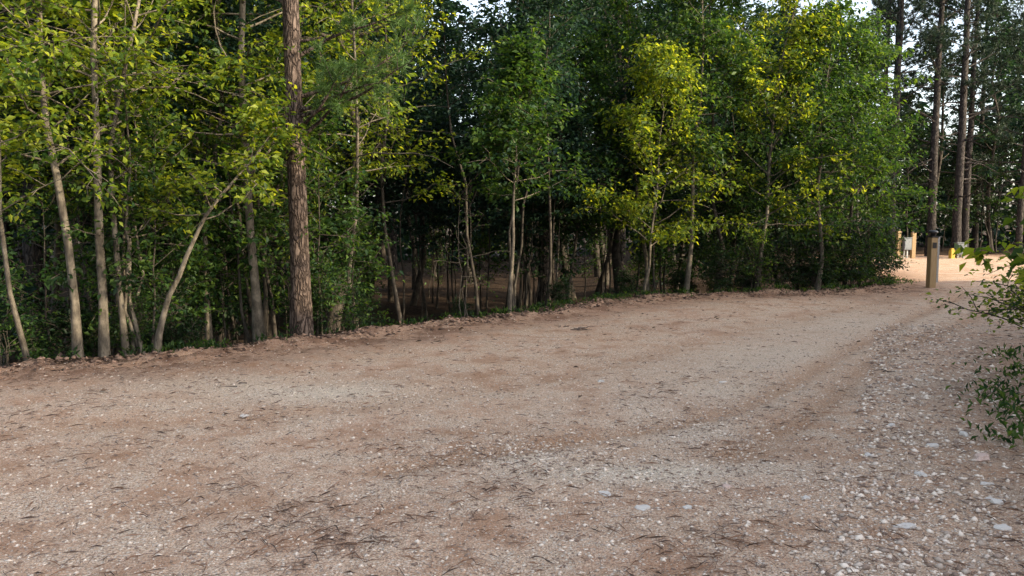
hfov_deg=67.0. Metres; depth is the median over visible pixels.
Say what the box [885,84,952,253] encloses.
sapling
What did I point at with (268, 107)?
hardwood tree
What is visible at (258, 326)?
hardwood tree
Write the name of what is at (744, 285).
shrub
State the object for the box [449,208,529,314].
sapling
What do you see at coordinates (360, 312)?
shrub
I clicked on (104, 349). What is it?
hardwood tree
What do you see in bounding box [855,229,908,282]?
shrub
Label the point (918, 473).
rock
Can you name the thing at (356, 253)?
sapling
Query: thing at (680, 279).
shrub
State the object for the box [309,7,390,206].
hardwood tree
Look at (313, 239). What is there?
sapling
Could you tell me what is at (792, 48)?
hardwood tree
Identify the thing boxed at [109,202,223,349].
sapling
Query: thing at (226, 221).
sapling
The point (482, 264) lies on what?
hardwood tree
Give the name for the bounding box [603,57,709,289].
tree
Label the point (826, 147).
hardwood tree
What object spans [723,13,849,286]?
hardwood tree
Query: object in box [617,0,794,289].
hardwood tree
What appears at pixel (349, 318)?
shrub
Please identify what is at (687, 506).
rock
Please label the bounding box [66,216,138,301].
sapling
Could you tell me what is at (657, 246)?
sapling
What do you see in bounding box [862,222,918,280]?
shrub
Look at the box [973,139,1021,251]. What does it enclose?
sapling
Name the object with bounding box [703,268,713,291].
shrub
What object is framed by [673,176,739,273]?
sapling
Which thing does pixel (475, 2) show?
sky
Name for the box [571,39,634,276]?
hardwood tree
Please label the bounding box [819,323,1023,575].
gravel
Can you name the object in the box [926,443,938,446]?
rock
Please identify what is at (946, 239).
distant woodland
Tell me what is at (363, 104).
hardwood tree
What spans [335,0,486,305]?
hardwood tree
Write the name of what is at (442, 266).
hardwood tree
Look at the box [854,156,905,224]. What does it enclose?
sapling
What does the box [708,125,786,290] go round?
sapling
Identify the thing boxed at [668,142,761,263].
sapling
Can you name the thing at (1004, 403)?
weeds
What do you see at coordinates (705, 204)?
sapling
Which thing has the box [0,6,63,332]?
hardwood tree
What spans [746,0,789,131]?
hardwood tree
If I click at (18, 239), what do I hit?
sapling
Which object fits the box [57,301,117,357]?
shrub
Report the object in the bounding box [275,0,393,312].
hardwood tree
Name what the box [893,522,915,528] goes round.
rock
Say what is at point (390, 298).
hardwood tree
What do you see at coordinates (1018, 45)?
pine tree
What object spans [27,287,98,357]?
shrub
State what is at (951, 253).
power pedestal
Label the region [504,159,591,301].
sapling
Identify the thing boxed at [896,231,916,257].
power pedestal
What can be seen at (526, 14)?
tree
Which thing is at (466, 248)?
sapling
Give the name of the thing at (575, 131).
tree
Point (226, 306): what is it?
sapling
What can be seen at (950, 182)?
sapling
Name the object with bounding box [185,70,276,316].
hardwood tree
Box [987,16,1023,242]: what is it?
pine tree
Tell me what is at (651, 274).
sapling
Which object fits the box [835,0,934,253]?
pine tree
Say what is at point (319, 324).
shrub
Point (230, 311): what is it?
sapling
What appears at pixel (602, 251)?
hardwood tree
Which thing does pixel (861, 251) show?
shrub
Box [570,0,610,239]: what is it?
pine tree
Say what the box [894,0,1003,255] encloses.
pine tree
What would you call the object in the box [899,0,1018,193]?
hardwood tree
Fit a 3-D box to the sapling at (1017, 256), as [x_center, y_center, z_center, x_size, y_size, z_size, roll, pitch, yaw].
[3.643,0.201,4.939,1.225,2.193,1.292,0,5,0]
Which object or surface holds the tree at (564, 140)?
on the ground
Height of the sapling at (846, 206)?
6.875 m
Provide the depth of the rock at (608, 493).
4.52 m
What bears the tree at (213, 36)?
on the ground
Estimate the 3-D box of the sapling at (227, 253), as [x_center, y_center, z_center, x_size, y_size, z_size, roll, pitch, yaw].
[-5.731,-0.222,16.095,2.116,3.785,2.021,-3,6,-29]
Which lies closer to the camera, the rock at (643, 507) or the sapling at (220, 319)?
the rock at (643, 507)
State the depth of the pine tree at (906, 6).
42.22 m
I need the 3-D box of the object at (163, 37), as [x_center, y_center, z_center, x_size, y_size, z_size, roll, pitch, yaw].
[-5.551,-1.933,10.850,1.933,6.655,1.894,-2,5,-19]
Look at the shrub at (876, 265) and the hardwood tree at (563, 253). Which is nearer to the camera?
the shrub at (876, 265)
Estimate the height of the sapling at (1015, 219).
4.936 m
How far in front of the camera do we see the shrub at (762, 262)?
17.27 m
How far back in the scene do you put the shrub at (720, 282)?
17.20 m
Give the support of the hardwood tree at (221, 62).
on the ground
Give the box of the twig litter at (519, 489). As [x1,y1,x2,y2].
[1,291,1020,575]
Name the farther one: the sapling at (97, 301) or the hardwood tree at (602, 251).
the hardwood tree at (602, 251)
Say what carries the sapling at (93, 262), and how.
on the ground
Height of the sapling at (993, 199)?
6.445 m
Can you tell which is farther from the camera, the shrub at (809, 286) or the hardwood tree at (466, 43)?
the hardwood tree at (466, 43)
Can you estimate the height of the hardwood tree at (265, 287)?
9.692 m
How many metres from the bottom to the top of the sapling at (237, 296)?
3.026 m
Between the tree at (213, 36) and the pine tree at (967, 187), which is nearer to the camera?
the tree at (213, 36)
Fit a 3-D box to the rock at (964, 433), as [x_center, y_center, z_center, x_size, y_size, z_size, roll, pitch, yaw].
[3.403,1.101,5.823,0.056,0.030,0.108,-1,5,-11]
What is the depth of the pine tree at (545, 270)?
23.85 m
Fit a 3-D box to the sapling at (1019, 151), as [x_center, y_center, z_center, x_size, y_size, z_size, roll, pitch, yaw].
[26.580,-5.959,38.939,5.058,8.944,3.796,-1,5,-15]
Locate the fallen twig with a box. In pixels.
[570,326,593,329]
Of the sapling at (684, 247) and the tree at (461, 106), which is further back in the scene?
the sapling at (684, 247)
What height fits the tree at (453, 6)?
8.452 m
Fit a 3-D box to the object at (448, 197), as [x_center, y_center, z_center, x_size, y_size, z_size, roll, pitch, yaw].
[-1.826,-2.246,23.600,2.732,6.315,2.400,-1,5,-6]
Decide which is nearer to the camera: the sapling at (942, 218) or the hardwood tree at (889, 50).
the hardwood tree at (889, 50)
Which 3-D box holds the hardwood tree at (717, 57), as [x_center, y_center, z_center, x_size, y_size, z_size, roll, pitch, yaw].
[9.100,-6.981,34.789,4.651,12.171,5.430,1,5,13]
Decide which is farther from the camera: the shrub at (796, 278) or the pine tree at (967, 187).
the pine tree at (967, 187)
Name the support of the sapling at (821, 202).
on the ground
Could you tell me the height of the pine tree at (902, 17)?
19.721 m
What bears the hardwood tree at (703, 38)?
on the ground
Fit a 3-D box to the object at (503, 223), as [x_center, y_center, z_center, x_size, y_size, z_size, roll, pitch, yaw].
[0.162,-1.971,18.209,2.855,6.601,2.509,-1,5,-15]
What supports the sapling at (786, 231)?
on the ground
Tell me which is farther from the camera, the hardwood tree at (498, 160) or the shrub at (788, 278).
the hardwood tree at (498, 160)
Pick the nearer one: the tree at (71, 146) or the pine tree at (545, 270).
the tree at (71, 146)
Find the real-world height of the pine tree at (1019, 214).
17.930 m
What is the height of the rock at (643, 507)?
0.016 m
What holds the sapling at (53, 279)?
on the ground
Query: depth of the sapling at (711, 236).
20.91 m
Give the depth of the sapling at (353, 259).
18.18 m
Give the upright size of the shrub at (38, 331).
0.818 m
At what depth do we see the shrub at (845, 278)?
17.85 m
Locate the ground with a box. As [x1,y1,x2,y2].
[0,224,1023,575]
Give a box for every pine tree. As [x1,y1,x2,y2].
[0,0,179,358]
[197,0,431,337]
[302,25,372,288]
[373,23,421,268]
[488,0,630,307]
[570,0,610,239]
[583,4,675,284]
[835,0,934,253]
[848,0,966,255]
[867,0,942,233]
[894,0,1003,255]
[903,0,980,196]
[906,0,1023,257]
[918,0,1023,246]
[922,0,1023,250]
[959,0,1023,247]
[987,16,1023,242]
[1000,37,1023,100]
[1010,0,1023,97]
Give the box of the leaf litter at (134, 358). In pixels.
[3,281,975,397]
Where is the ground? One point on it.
(618, 344)
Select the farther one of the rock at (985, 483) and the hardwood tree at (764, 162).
the hardwood tree at (764, 162)
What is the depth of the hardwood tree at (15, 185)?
10.91 m
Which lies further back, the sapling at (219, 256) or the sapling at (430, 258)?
the sapling at (430, 258)
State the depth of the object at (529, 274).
26.21 m
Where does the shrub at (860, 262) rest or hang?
on the ground
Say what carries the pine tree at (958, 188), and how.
on the ground
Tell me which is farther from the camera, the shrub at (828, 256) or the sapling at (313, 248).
the sapling at (313, 248)
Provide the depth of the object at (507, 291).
24.35 m
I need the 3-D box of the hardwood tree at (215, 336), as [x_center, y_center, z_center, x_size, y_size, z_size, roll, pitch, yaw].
[-6.453,-4.892,16.111,5.635,13.036,5.488,1,5,10]
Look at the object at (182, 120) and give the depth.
14.03 m
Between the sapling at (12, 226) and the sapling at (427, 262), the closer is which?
the sapling at (12, 226)
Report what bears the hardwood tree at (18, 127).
on the ground
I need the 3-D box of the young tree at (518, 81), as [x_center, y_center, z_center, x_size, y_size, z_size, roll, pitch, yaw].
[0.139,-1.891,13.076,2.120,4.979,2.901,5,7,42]
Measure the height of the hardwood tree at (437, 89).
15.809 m
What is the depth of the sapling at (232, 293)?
14.10 m
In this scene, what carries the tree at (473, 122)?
on the ground
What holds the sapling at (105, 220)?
on the ground
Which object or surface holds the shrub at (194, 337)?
on the ground
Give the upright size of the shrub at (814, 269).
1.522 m
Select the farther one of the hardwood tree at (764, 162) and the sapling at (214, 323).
the hardwood tree at (764, 162)
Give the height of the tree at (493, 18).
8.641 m
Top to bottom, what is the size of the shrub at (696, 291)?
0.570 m
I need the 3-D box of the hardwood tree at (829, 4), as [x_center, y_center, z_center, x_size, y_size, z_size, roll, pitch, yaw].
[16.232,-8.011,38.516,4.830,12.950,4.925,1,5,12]
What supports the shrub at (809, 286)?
on the ground
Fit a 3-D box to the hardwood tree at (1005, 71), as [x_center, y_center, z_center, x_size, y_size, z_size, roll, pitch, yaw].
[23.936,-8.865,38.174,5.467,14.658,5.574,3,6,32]
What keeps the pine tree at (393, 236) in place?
on the ground
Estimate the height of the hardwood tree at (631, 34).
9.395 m
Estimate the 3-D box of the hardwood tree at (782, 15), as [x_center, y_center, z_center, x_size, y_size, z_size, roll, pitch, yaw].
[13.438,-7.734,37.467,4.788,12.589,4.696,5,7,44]
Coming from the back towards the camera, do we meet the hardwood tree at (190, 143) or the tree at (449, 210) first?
the tree at (449, 210)
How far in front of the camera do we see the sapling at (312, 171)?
10.82 m
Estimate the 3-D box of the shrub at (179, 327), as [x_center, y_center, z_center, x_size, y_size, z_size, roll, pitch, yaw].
[-4.303,0.408,9.600,0.902,1.076,0.858,4,6,39]
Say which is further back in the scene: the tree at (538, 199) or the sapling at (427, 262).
the sapling at (427, 262)
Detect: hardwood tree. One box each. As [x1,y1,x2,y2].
[0,0,138,360]
[0,0,184,355]
[0,0,191,356]
[0,0,218,356]
[0,0,228,357]
[0,0,262,355]
[0,3,150,365]
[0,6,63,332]
[3,2,262,354]
[7,0,210,354]
[15,20,241,334]
[41,226,48,271]
[102,0,327,345]
[103,78,318,352]
[111,0,375,337]
[116,3,359,343]
[140,0,346,341]
[162,0,372,337]
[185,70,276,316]
[210,0,369,327]
[222,0,519,333]
[236,0,451,328]
[240,5,350,301]
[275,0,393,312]
[305,0,489,326]
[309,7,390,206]
[312,0,499,324]
[316,16,399,271]
[333,5,418,301]
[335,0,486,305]
[338,90,406,269]
[360,11,440,289]
[393,28,470,276]
[402,18,460,271]
[425,25,494,267]
[444,24,487,282]
[452,52,539,311]
[469,32,522,279]
[472,128,586,287]
[487,0,637,299]
[493,6,650,303]
[534,0,768,296]
[550,0,692,299]
[566,1,676,284]
[568,31,748,294]
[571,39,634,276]
[574,0,699,293]
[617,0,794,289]
[625,0,757,292]
[630,7,697,260]
[636,0,810,293]
[660,3,791,267]
[664,21,792,291]
[671,0,751,233]
[694,9,805,278]
[697,6,831,269]
[698,0,884,291]
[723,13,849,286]
[737,0,927,290]
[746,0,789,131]
[770,1,815,252]
[776,1,944,284]
[777,3,808,244]
[782,8,967,284]
[807,0,849,250]
[811,0,881,251]
[849,1,923,237]
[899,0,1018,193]
[940,0,1023,252]
[952,19,1023,240]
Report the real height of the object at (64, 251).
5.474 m
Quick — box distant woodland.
[12,1,1023,262]
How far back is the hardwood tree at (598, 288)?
24.68 m
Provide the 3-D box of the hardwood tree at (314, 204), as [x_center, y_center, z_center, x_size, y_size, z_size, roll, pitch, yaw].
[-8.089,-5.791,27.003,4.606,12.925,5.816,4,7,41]
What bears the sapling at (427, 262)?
on the ground
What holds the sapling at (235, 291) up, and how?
on the ground
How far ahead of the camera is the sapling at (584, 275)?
28.07 m
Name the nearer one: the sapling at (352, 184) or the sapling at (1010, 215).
the sapling at (352, 184)
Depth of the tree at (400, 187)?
19.57 m
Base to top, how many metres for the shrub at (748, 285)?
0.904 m
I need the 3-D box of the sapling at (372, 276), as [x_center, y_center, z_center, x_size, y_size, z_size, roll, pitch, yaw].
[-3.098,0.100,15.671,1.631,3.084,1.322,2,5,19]
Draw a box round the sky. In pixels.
[254,0,1023,225]
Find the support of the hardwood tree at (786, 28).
on the ground
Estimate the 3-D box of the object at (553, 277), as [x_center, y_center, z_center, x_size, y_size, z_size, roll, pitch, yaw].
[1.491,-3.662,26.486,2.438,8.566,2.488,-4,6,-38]
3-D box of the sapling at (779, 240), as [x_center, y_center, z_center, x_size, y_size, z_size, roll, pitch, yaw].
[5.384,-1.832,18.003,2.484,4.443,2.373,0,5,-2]
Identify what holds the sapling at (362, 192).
on the ground
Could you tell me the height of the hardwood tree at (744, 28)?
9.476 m
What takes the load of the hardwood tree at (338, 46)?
on the ground
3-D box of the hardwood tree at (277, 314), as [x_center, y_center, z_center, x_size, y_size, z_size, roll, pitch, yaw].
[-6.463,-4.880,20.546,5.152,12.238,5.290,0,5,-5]
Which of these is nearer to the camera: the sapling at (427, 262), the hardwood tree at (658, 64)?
the hardwood tree at (658, 64)
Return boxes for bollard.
[926,230,939,287]
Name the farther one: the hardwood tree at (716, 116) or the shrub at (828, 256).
the hardwood tree at (716, 116)
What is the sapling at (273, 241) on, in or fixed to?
on the ground
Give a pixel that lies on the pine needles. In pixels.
(666, 552)
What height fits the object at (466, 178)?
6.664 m
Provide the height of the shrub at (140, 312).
1.127 m
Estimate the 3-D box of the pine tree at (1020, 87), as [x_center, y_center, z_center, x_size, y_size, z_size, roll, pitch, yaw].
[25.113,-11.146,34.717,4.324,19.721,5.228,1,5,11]
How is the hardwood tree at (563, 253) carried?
on the ground
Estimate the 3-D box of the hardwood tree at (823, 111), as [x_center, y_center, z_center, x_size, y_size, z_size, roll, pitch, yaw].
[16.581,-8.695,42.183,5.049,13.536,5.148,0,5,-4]
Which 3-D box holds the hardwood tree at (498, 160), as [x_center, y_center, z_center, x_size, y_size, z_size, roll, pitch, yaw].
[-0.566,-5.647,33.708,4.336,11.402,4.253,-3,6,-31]
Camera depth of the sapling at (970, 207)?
41.22 m
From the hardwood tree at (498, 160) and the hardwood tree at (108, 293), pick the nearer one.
the hardwood tree at (108, 293)
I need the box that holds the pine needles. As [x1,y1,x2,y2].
[0,284,1023,575]
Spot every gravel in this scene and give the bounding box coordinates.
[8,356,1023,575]
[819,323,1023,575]
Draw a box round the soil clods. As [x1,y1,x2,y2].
[0,282,908,379]
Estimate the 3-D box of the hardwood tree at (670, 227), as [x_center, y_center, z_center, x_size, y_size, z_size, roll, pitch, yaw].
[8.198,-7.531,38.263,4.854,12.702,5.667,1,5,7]
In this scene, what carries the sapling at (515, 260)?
on the ground
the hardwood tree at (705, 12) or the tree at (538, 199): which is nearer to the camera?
the tree at (538, 199)
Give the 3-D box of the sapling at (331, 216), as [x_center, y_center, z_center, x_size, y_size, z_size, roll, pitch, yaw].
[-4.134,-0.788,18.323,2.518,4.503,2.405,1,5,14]
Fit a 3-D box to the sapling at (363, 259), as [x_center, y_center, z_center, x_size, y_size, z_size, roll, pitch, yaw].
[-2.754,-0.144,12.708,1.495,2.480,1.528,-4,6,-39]
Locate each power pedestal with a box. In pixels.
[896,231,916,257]
[948,242,966,258]
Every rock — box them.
[598,491,610,497]
[634,504,650,510]
[682,505,691,508]
[722,484,732,487]
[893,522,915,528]
[914,471,927,476]
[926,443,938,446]
[959,430,968,436]
[973,453,989,461]
[980,482,994,485]
[984,497,1003,504]
[994,524,1011,530]
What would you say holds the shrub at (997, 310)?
on the ground
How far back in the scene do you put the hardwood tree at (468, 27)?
14.94 m
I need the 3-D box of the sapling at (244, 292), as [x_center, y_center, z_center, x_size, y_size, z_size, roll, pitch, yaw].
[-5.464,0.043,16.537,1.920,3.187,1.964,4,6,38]
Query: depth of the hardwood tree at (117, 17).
9.12 m
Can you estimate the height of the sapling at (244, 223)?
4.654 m
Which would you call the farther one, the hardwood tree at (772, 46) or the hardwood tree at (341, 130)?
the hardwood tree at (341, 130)
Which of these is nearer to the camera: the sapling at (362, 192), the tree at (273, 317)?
the tree at (273, 317)
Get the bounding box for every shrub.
[0,241,59,365]
[0,290,55,364]
[10,302,64,357]
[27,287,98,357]
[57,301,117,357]
[64,301,118,358]
[94,274,160,354]
[110,301,152,352]
[136,278,204,347]
[143,318,184,350]
[168,312,208,346]
[278,286,331,330]
[284,243,371,333]
[335,284,382,329]
[449,294,473,317]
[546,275,574,305]
[606,267,638,296]
[659,252,696,292]
[667,269,696,293]
[683,281,700,293]
[695,234,742,290]
[698,239,750,290]
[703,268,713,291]
[724,212,783,291]
[727,260,757,290]
[733,239,781,287]
[737,278,752,291]
[756,226,821,286]
[775,256,805,289]
[779,241,816,290]
[785,232,848,289]
[794,263,824,287]
[806,239,848,283]
[811,223,872,285]
[826,219,884,287]
[831,225,895,285]
[832,228,874,282]
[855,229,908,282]
[857,248,894,280]
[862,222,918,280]
[925,216,1023,333]
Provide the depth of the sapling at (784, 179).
19.97 m
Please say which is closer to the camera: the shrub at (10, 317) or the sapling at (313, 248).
the shrub at (10, 317)
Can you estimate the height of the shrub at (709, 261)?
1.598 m
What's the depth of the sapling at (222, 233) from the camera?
11.00 m
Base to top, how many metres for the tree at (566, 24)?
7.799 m
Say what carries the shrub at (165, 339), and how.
on the ground
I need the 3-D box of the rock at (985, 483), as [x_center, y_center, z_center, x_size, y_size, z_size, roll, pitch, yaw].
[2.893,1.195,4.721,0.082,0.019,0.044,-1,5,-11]
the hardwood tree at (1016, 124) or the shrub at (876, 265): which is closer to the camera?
the shrub at (876, 265)
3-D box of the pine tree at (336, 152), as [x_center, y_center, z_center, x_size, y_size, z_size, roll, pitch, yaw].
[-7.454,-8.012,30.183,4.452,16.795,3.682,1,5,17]
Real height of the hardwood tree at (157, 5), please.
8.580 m
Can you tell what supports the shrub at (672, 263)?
on the ground
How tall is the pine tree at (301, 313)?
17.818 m
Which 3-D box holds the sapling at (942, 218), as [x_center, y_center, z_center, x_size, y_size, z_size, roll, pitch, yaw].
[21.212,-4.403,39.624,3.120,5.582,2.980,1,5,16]
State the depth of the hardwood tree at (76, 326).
8.47 m
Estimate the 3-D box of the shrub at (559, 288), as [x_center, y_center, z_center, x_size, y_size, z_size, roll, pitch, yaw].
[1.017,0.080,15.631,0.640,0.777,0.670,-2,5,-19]
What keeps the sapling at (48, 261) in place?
on the ground
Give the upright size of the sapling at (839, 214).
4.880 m
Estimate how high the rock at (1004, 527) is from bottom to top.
0.022 m
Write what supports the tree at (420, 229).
on the ground
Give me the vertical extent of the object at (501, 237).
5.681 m
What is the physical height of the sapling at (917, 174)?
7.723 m
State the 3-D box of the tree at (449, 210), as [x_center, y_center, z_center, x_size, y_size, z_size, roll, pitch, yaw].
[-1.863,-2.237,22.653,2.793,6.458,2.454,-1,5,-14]
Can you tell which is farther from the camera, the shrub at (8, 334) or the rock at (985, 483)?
the shrub at (8, 334)
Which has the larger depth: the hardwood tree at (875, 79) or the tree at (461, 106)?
the hardwood tree at (875, 79)
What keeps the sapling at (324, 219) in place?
on the ground
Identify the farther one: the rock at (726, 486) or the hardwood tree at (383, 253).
the hardwood tree at (383, 253)
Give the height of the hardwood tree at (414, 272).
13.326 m
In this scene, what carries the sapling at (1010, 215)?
on the ground
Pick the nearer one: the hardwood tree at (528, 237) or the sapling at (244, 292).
the sapling at (244, 292)
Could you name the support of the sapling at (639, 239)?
on the ground
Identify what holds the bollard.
on the ground
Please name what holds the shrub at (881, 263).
on the ground
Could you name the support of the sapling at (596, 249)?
on the ground
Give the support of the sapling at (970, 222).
on the ground
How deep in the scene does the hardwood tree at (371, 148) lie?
13.31 m
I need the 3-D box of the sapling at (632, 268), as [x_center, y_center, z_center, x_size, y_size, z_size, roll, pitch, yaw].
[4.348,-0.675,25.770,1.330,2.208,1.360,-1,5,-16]
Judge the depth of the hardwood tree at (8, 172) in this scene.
8.92 m
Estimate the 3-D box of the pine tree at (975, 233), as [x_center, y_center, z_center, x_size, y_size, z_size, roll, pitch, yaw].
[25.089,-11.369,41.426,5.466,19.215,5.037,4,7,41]
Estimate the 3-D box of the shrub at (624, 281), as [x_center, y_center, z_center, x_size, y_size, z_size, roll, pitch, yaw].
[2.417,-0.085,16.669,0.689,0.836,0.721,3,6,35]
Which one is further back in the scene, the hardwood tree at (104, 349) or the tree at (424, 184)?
the tree at (424, 184)
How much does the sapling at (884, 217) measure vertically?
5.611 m
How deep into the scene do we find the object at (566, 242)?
26.45 m
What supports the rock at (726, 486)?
on the ground
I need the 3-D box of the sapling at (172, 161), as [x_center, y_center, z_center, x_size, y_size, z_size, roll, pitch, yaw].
[-4.922,-0.891,9.960,1.844,4.300,2.275,0,5,2]
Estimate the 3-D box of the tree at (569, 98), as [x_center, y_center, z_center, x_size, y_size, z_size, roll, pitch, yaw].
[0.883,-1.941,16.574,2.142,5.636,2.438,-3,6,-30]
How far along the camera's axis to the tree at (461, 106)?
19.55 m
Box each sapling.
[0,77,118,365]
[0,142,100,357]
[1,82,156,321]
[10,222,60,288]
[16,214,90,325]
[57,124,172,334]
[58,53,226,356]
[59,175,178,354]
[60,180,161,339]
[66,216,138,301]
[79,100,241,350]
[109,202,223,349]
[120,158,251,339]
[123,35,287,342]
[131,273,224,318]
[137,182,236,341]
[143,156,272,344]
[147,187,248,344]
[151,224,250,341]
[159,224,250,346]
[170,235,261,340]
[197,248,244,342]
[199,191,282,338]
[210,224,275,341]
[211,220,288,322]
[221,66,368,297]
[222,151,337,338]
[230,165,336,313]
[244,141,352,334]
[258,104,386,335]
[258,172,359,311]
[262,177,337,296]
[309,162,410,329]
[309,177,378,324]
[310,204,404,329]
[311,196,377,313]
[312,163,390,293]
[313,207,373,329]
[323,219,393,326]
[405,200,454,296]
[414,215,458,283]
[425,165,518,316]
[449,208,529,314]
[496,203,552,298]
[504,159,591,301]
[555,178,606,296]
[576,225,624,284]
[612,191,698,292]
[622,241,661,279]
[625,175,679,287]
[627,242,667,293]
[666,204,706,269]
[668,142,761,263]
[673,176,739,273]
[684,190,745,287]
[687,160,727,261]
[701,119,795,282]
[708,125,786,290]
[756,130,834,290]
[769,187,809,262]
[788,146,835,246]
[821,122,881,249]
[822,171,854,239]
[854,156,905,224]
[859,106,950,216]
[859,150,907,224]
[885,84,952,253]
[886,108,956,250]
[899,167,941,234]
[905,151,952,226]
[912,148,974,250]
[937,153,985,230]
[937,156,999,229]
[939,144,1006,221]
[944,128,1015,250]
[953,186,1023,288]
[963,130,1017,252]
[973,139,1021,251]
[974,93,1023,206]
[996,167,1023,228]
[1006,192,1023,252]
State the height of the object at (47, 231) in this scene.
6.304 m
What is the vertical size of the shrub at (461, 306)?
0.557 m
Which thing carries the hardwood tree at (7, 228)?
on the ground
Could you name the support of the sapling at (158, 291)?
on the ground
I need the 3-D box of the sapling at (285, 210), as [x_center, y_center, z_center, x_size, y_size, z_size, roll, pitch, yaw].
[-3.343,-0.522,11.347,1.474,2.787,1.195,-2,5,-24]
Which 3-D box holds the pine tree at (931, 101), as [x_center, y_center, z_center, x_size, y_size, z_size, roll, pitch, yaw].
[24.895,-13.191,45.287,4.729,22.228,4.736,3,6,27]
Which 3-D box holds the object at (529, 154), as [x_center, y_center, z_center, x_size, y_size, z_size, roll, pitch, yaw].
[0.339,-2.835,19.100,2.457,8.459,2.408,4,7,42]
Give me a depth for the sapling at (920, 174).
39.64 m
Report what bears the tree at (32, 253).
on the ground
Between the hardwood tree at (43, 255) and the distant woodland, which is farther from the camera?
the distant woodland
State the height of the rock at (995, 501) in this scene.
0.025 m
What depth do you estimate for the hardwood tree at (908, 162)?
19.05 m
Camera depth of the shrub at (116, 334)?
9.80 m
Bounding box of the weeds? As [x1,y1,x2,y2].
[1,274,1023,448]
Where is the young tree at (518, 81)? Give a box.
[438,16,593,312]
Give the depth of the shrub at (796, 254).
18.43 m
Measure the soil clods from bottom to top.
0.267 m

